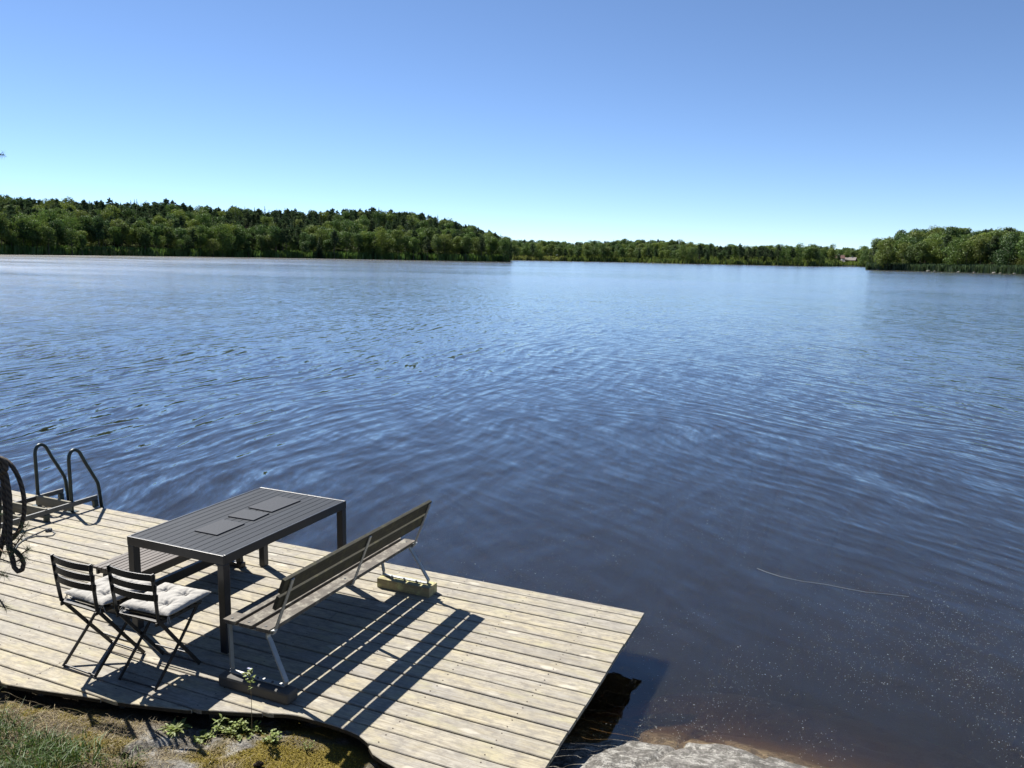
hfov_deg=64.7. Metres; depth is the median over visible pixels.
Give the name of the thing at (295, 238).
pine tree
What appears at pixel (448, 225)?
leafy tree
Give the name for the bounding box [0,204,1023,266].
forest
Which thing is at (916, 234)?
leafy tree
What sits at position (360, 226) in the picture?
leafy tree
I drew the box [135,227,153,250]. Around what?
leafy tree
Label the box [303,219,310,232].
pine tree
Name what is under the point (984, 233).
leafy tree
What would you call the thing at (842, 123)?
sky
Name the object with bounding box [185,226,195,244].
leafy tree
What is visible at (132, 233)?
leafy tree
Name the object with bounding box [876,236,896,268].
leafy tree
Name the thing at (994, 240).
pine tree
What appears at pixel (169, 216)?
leafy tree
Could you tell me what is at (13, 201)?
leafy tree
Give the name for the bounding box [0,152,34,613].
pine tree
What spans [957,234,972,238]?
leafy tree
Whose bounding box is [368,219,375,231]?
pine tree
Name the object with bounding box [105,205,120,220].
leafy tree
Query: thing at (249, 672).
flowering weed
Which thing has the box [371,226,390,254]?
leafy tree
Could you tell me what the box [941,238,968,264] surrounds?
leafy tree
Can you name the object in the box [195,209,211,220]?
leafy tree
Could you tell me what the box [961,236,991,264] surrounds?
leafy tree
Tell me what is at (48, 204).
leafy tree
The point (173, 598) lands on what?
seat cushion
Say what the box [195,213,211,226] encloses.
leafy tree
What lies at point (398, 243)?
leafy tree
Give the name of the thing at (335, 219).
leafy tree
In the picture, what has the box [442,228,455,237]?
leafy tree
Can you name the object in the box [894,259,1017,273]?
hillside
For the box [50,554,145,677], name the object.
folding chair
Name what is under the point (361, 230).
leafy tree
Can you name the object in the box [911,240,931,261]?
leafy tree
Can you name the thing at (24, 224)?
leafy tree
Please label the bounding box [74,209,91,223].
leafy tree
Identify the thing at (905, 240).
leafy tree
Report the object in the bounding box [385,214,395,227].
leafy tree
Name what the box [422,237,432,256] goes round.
pine tree
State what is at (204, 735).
weed
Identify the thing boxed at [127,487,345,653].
outdoor table
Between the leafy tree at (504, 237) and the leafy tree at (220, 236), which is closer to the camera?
the leafy tree at (220, 236)
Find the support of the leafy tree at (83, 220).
on the hillside at (153, 246)
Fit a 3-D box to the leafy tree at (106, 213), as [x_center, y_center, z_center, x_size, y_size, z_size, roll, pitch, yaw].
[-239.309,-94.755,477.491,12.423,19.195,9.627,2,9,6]
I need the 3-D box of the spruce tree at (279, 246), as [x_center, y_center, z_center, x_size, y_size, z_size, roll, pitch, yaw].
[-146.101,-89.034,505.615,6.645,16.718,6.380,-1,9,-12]
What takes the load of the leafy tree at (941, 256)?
on the hillside at (960, 264)
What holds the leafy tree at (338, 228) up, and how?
on the hillside at (153, 246)
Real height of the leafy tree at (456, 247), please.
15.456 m
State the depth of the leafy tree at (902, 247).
421.43 m
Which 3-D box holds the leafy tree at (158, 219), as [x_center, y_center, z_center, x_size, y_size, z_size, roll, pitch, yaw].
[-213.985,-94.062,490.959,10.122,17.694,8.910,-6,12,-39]
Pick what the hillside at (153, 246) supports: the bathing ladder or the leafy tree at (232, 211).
the leafy tree at (232, 211)
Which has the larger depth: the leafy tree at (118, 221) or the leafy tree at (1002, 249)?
the leafy tree at (118, 221)
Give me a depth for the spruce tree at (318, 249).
502.77 m
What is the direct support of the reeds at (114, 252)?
in the water
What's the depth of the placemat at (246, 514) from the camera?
6.48 m
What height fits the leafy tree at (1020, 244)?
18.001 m
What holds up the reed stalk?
on the water
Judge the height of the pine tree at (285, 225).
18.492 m
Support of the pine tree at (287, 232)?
on the hillside at (153, 246)
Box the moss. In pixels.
[0,702,364,767]
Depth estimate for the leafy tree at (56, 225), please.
396.32 m
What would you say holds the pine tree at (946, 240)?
on the hillside at (960, 264)
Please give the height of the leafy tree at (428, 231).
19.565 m
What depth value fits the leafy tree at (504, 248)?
515.05 m
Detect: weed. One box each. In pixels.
[157,717,191,736]
[192,729,214,744]
[210,713,230,734]
[219,718,261,740]
[242,668,255,724]
[262,728,282,743]
[300,739,314,749]
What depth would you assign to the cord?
8.00 m
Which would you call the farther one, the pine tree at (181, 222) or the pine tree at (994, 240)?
the pine tree at (181, 222)
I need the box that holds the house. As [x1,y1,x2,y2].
[845,256,857,261]
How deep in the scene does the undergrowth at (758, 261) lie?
779.01 m
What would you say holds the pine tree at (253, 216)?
on the hillside at (153, 246)
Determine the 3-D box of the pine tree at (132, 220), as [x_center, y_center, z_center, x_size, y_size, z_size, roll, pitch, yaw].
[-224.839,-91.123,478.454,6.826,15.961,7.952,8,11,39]
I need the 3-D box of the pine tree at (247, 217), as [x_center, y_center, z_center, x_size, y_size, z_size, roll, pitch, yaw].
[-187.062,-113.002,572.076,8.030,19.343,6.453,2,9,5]
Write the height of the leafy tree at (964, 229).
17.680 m
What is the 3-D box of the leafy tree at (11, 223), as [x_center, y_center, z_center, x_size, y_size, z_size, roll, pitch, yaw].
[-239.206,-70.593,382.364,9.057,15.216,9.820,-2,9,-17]
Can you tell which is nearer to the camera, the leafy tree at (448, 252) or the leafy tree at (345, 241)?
the leafy tree at (345, 241)
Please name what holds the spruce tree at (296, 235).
on the hillside at (153, 246)
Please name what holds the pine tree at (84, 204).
on the hillside at (153, 246)
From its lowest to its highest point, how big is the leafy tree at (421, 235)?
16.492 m
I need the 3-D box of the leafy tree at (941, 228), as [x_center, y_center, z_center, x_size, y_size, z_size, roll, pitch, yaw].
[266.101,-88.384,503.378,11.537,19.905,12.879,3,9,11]
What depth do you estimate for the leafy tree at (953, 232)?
410.40 m
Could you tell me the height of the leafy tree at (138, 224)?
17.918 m
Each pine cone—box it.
[120,752,128,759]
[253,760,263,767]
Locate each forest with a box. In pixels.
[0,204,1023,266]
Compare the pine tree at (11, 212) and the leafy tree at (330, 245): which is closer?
the pine tree at (11, 212)
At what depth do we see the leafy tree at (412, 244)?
515.67 m
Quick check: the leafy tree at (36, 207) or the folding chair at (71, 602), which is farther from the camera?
the leafy tree at (36, 207)
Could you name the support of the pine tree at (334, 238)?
on the hillside at (153, 246)
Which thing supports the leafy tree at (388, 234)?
on the hillside at (153, 246)
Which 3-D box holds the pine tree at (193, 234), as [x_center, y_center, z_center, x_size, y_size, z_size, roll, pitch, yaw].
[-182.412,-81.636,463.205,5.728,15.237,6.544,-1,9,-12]
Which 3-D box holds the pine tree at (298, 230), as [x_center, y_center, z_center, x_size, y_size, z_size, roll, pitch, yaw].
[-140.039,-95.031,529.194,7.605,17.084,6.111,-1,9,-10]
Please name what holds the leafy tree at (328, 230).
on the hillside at (153, 246)
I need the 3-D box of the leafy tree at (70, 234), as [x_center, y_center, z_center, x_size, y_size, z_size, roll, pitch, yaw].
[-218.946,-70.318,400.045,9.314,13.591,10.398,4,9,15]
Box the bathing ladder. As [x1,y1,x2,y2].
[1,443,103,528]
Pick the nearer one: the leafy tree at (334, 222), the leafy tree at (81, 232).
the leafy tree at (81, 232)
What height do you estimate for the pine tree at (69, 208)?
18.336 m
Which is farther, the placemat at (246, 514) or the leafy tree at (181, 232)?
the leafy tree at (181, 232)
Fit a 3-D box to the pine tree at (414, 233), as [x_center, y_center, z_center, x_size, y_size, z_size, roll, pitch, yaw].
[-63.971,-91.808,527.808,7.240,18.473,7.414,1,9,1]
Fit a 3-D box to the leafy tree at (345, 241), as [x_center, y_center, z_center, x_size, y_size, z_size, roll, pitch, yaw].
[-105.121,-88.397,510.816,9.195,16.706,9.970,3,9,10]
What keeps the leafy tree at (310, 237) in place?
on the hillside at (153, 246)
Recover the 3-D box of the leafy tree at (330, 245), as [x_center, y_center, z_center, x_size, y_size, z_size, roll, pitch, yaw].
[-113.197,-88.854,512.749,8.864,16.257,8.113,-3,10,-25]
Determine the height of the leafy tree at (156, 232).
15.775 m
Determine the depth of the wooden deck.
5.76 m
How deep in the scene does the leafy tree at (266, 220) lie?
561.28 m
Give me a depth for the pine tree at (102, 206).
517.44 m
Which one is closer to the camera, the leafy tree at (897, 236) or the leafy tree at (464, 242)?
the leafy tree at (897, 236)
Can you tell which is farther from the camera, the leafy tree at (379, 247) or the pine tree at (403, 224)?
the pine tree at (403, 224)
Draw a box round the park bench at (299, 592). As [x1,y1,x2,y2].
[219,500,436,704]
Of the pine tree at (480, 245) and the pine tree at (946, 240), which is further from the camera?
the pine tree at (480, 245)
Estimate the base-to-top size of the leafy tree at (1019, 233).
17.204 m
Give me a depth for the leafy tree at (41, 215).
395.93 m
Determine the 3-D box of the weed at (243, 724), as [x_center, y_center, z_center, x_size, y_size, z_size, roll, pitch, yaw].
[-1.659,2.109,4.959,0.226,0.107,0.215,5,10,23]
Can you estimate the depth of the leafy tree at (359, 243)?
512.83 m
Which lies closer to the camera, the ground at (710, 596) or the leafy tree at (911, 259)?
the ground at (710, 596)
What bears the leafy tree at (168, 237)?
on the hillside at (153, 246)
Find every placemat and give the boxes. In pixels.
[194,519,244,535]
[228,509,268,520]
[248,496,299,512]
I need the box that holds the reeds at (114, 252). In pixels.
[88,248,141,255]
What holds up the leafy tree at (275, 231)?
on the hillside at (153, 246)
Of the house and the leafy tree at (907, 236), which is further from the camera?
the house
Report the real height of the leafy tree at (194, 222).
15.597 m
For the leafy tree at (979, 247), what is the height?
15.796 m
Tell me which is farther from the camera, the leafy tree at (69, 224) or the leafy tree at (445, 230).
the leafy tree at (445, 230)
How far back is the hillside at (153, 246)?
508.33 m
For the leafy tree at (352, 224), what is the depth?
538.50 m
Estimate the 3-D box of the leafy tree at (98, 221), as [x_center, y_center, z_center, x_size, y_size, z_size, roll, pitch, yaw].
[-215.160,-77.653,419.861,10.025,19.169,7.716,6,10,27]
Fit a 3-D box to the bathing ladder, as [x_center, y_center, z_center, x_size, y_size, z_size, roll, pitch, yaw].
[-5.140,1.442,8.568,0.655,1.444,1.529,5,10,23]
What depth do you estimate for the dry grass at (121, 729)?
4.84 m
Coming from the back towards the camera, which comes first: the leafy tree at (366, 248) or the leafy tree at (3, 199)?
the leafy tree at (366, 248)
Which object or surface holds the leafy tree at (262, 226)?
on the hillside at (153, 246)
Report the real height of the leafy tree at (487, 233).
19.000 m
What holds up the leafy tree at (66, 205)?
on the hillside at (153, 246)
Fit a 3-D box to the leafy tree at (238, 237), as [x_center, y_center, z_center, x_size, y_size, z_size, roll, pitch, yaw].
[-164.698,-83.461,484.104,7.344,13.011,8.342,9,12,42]
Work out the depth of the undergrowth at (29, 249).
483.55 m
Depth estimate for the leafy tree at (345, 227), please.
558.04 m
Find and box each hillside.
[0,239,509,261]
[531,255,860,266]
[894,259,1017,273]
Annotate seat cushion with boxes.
[63,574,150,612]
[120,582,210,623]
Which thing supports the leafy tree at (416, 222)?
on the hillside at (153, 246)
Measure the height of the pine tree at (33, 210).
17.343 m
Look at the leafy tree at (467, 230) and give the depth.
593.41 m
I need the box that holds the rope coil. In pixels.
[0,456,26,573]
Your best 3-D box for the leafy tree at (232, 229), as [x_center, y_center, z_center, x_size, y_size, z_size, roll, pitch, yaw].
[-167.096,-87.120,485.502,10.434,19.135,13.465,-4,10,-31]
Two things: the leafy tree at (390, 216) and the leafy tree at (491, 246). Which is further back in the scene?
the leafy tree at (390, 216)
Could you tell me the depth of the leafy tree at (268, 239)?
495.38 m
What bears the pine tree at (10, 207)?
on the hillside at (153, 246)
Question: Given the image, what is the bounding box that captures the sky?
[0,0,1023,249]
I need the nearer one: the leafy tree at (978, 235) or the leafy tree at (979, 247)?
the leafy tree at (979, 247)
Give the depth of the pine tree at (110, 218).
467.02 m
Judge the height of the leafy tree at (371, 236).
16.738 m
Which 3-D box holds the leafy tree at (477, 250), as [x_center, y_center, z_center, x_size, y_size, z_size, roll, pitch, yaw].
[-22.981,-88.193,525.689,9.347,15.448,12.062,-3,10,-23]
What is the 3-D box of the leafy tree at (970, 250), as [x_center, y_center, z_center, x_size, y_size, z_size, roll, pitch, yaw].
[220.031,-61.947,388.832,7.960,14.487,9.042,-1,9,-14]
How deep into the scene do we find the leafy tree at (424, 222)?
588.74 m
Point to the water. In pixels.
(769, 308)
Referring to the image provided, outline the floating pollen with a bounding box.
[387,376,1023,766]
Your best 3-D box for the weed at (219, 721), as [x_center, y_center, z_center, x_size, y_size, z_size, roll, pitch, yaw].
[-1.802,2.107,4.992,0.138,0.129,0.138,1,9,-4]
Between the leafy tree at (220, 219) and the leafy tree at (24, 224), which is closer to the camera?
the leafy tree at (24, 224)
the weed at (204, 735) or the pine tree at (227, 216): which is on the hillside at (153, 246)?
the pine tree at (227, 216)
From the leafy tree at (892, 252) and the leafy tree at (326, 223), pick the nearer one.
the leafy tree at (892, 252)
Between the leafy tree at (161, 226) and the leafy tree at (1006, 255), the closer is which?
the leafy tree at (1006, 255)
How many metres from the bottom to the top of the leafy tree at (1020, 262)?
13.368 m
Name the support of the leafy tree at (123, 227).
on the hillside at (153, 246)
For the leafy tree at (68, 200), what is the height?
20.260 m
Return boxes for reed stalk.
[757,568,908,596]
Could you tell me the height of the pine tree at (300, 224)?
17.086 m
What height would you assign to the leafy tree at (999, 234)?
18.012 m
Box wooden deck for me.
[0,490,643,767]
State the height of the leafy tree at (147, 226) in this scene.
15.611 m
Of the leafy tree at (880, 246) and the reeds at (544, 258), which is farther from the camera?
the reeds at (544, 258)
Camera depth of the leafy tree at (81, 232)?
409.77 m
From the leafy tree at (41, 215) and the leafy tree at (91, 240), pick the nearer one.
the leafy tree at (41, 215)
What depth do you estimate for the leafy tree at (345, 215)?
623.44 m
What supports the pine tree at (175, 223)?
on the hillside at (153, 246)
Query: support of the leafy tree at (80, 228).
on the hillside at (153, 246)
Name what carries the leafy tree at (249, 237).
on the hillside at (153, 246)
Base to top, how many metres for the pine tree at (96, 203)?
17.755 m
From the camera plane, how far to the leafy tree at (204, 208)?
557.83 m
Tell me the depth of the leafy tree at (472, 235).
537.21 m
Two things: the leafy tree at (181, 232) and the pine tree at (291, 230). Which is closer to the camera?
the leafy tree at (181, 232)
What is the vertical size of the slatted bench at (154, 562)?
0.375 m
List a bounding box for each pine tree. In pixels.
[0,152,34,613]
[4,205,18,218]
[5,210,14,216]
[15,220,30,244]
[16,199,24,212]
[23,199,32,211]
[30,208,39,216]
[66,206,73,219]
[80,199,89,213]
[93,200,100,208]
[97,201,105,211]
[99,224,109,246]
[106,216,114,226]
[128,217,136,226]
[150,203,158,217]
[171,220,181,247]
[178,216,186,227]
[188,228,197,248]
[223,213,231,219]
[242,211,252,227]
[247,213,255,226]
[250,232,256,244]
[270,211,278,222]
[279,228,288,244]
[281,222,290,243]
[283,216,290,228]
[285,229,292,250]
[289,226,293,237]
[292,235,298,245]
[293,226,301,239]
[297,220,304,231]
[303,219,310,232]
[330,230,339,258]
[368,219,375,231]
[398,216,407,230]
[410,230,418,251]
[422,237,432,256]
[432,219,437,230]
[450,233,457,244]
[477,239,485,255]
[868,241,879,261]
[938,233,954,262]
[984,235,1001,257]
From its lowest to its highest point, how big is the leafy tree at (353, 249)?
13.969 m
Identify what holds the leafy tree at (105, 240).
on the hillside at (153, 246)
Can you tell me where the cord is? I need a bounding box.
[15,528,54,547]
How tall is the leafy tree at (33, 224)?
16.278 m
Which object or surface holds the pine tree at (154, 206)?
on the hillside at (153, 246)
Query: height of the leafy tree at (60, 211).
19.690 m
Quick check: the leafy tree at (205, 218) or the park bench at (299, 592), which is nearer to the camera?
the park bench at (299, 592)
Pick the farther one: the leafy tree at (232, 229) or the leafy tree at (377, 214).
the leafy tree at (377, 214)
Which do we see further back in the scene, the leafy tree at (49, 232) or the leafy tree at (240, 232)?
the leafy tree at (240, 232)
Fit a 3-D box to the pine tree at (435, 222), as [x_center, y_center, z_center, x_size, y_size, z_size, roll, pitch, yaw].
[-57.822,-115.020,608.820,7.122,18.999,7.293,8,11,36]
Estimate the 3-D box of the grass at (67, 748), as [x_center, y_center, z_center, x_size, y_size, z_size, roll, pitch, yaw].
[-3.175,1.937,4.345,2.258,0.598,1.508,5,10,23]
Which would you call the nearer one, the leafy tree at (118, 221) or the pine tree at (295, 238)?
the leafy tree at (118, 221)
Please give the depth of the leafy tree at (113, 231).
432.26 m
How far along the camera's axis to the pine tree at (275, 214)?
587.68 m
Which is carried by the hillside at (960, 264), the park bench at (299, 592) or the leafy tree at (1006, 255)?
the leafy tree at (1006, 255)
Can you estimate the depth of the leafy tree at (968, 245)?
383.94 m
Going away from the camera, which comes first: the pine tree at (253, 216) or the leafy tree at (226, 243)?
the leafy tree at (226, 243)
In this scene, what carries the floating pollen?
on the water
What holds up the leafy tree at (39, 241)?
on the hillside at (153, 246)
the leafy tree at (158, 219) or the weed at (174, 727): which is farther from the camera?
the leafy tree at (158, 219)
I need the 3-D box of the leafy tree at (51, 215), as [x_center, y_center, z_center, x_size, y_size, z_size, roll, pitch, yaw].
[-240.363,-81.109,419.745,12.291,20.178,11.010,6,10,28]
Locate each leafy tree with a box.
[0,195,11,206]
[0,212,8,238]
[0,218,11,244]
[2,205,20,216]
[5,218,13,230]
[7,198,16,204]
[10,212,33,246]
[21,219,42,245]
[28,212,49,244]
[30,230,45,245]
[32,204,44,210]
[33,198,54,210]
[37,208,57,226]
[39,225,57,254]
[47,220,65,242]
[53,207,66,216]
[59,228,79,254]
[60,203,75,212]
[61,196,74,207]
[62,210,77,228]
[62,216,88,244]
[72,230,86,245]
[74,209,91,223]
[75,224,87,239]
[79,214,97,244]
[86,223,102,246]
[89,216,104,242]
[97,228,112,245]
[100,208,114,221]
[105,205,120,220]
[108,226,121,245]
[109,218,126,238]
[114,222,130,243]
[120,208,137,222]
[124,228,137,246]
[132,220,145,246]
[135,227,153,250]
[139,234,150,247]
[143,223,152,245]
[149,226,161,254]
[152,215,166,225]
[156,223,165,246]
[161,226,175,248]
[165,204,178,212]
[165,215,173,226]
[171,209,187,222]
[172,228,188,245]
[185,219,199,226]
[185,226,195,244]
[194,225,207,248]
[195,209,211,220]
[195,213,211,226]
[199,206,209,213]
[201,227,218,245]
[209,222,228,251]
[212,216,227,224]
[213,224,235,256]
[227,206,242,220]
[227,223,243,250]
[228,226,246,250]
[230,234,243,250]
[242,234,253,247]
[251,224,269,248]
[251,227,267,249]
[260,217,273,227]
[262,234,275,254]
[267,225,284,250]
[305,225,317,249]
[306,234,317,250]
[314,228,327,250]
[322,221,331,227]
[324,228,332,239]
[326,232,338,252]
[332,214,340,220]
[332,219,342,231]
[332,221,348,231]
[339,231,352,250]
[340,211,349,220]
[340,219,350,231]
[349,220,359,249]
[350,235,359,253]
[353,233,363,254]
[355,223,368,234]
[358,218,369,225]
[358,228,367,251]
[361,231,371,252]
[363,231,376,253]
[371,209,386,225]
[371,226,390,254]
[384,233,394,248]
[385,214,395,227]
[390,229,403,258]
[408,237,420,259]
[411,218,424,230]
[413,232,425,250]
[418,220,428,229]
[422,227,434,246]
[439,234,454,254]
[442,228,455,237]
[444,222,453,229]
[451,236,461,253]
[460,236,474,260]
[462,228,473,235]
[465,232,475,248]
[470,237,483,256]
[483,231,493,238]
[484,236,498,255]
[484,237,497,254]
[498,239,510,259]
[499,236,511,251]
[868,238,886,262]
[873,241,890,265]
[875,239,888,260]
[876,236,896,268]
[888,240,904,261]
[892,233,905,240]
[893,236,915,262]
[895,242,911,263]
[899,232,919,261]
[899,244,920,264]
[908,230,927,241]
[909,237,924,263]
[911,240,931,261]
[924,239,941,263]
[926,225,940,234]
[926,234,939,251]
[930,234,958,263]
[933,226,946,232]
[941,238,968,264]
[942,226,961,245]
[952,240,975,264]
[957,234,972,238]
[959,227,972,234]
[960,240,976,260]
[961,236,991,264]
[970,234,989,242]
[972,237,988,264]
[977,232,991,263]
[988,244,1000,263]
[990,230,1009,239]
[993,232,1019,264]
[996,240,1011,262]
[1004,231,1023,235]
[1015,233,1023,260]
[1015,246,1023,265]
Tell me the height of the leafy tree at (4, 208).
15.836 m
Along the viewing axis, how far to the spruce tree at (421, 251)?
521.33 m
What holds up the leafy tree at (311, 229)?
on the hillside at (153, 246)
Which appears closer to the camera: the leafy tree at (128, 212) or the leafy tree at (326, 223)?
the leafy tree at (128, 212)
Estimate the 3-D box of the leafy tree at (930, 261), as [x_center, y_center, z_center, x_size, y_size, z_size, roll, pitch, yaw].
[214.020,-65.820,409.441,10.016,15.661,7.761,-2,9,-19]
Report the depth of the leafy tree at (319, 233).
517.83 m
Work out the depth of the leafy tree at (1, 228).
368.56 m
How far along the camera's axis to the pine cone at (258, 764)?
4.60 m
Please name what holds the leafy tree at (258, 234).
on the hillside at (153, 246)
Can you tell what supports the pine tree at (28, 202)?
on the hillside at (153, 246)
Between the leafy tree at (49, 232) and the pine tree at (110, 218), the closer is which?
the leafy tree at (49, 232)
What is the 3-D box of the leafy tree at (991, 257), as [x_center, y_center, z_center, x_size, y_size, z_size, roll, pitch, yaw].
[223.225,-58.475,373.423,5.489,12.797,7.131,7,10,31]
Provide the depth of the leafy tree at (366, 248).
518.20 m
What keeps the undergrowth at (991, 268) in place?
on the hillside at (960, 264)
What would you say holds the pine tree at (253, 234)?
on the hillside at (153, 246)
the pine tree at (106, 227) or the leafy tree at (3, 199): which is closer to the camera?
the pine tree at (106, 227)
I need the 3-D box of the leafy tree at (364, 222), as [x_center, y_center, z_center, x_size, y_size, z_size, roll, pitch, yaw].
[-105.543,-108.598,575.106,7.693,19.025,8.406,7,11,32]
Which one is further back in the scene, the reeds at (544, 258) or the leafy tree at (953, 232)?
the reeds at (544, 258)
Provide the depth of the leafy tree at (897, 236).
483.59 m
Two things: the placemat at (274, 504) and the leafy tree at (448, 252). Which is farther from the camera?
the leafy tree at (448, 252)
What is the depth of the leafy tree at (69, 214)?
425.87 m
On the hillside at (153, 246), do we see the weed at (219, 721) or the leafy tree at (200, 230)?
the leafy tree at (200, 230)
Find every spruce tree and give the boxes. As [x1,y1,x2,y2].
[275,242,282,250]
[293,228,300,250]
[315,238,324,258]
[371,234,377,256]
[416,236,422,256]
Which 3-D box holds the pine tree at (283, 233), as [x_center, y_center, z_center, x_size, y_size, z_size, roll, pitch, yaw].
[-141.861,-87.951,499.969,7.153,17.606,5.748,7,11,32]
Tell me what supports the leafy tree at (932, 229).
on the hillside at (960, 264)
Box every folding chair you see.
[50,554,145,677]
[106,564,201,689]
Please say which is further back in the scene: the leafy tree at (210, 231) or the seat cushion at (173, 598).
the leafy tree at (210, 231)
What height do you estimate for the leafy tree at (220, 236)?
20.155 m
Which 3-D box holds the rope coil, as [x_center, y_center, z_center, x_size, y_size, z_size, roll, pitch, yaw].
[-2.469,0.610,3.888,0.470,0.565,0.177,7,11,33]
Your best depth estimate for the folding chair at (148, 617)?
5.27 m
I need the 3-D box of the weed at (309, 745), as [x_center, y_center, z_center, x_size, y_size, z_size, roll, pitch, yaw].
[-1.224,2.163,4.840,0.093,0.083,0.061,-3,10,-26]
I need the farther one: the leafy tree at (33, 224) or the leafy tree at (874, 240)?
the leafy tree at (874, 240)
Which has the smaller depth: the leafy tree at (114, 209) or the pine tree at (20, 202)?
the pine tree at (20, 202)
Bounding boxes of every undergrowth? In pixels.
[0,243,508,261]
[566,253,866,266]
[865,262,1023,273]
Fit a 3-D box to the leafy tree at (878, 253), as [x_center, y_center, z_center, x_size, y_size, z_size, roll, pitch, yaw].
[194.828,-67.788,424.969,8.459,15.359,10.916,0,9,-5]
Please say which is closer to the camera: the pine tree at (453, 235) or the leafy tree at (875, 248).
the leafy tree at (875, 248)
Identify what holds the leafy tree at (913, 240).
on the hillside at (960, 264)
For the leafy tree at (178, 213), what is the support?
on the hillside at (153, 246)
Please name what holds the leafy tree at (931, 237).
on the hillside at (960, 264)
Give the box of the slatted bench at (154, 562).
[93,548,245,618]
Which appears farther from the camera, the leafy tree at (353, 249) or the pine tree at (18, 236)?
the leafy tree at (353, 249)
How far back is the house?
851.62 m
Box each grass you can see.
[0,687,156,767]
[0,695,318,767]
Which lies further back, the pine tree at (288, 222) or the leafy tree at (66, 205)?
the pine tree at (288, 222)
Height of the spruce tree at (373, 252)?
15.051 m
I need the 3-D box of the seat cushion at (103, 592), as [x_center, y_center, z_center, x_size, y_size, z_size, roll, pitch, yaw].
[-2.789,1.435,5.593,0.416,0.091,0.418,6,10,27]
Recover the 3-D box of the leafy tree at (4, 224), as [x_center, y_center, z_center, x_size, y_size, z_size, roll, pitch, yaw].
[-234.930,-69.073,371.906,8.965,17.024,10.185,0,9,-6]
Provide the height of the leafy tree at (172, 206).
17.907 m
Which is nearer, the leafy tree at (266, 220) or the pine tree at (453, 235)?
the pine tree at (453, 235)
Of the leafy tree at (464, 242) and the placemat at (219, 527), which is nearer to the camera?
the placemat at (219, 527)
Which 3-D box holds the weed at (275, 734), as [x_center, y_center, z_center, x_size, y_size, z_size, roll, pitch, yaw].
[-1.443,2.124,4.877,0.124,0.080,0.124,5,10,23]
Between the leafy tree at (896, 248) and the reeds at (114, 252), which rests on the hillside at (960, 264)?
the leafy tree at (896, 248)
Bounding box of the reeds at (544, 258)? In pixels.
[512,255,566,260]
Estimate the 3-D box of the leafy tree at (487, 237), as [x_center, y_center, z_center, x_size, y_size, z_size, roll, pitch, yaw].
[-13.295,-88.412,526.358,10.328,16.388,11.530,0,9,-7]
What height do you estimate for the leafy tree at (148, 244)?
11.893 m
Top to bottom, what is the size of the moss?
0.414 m

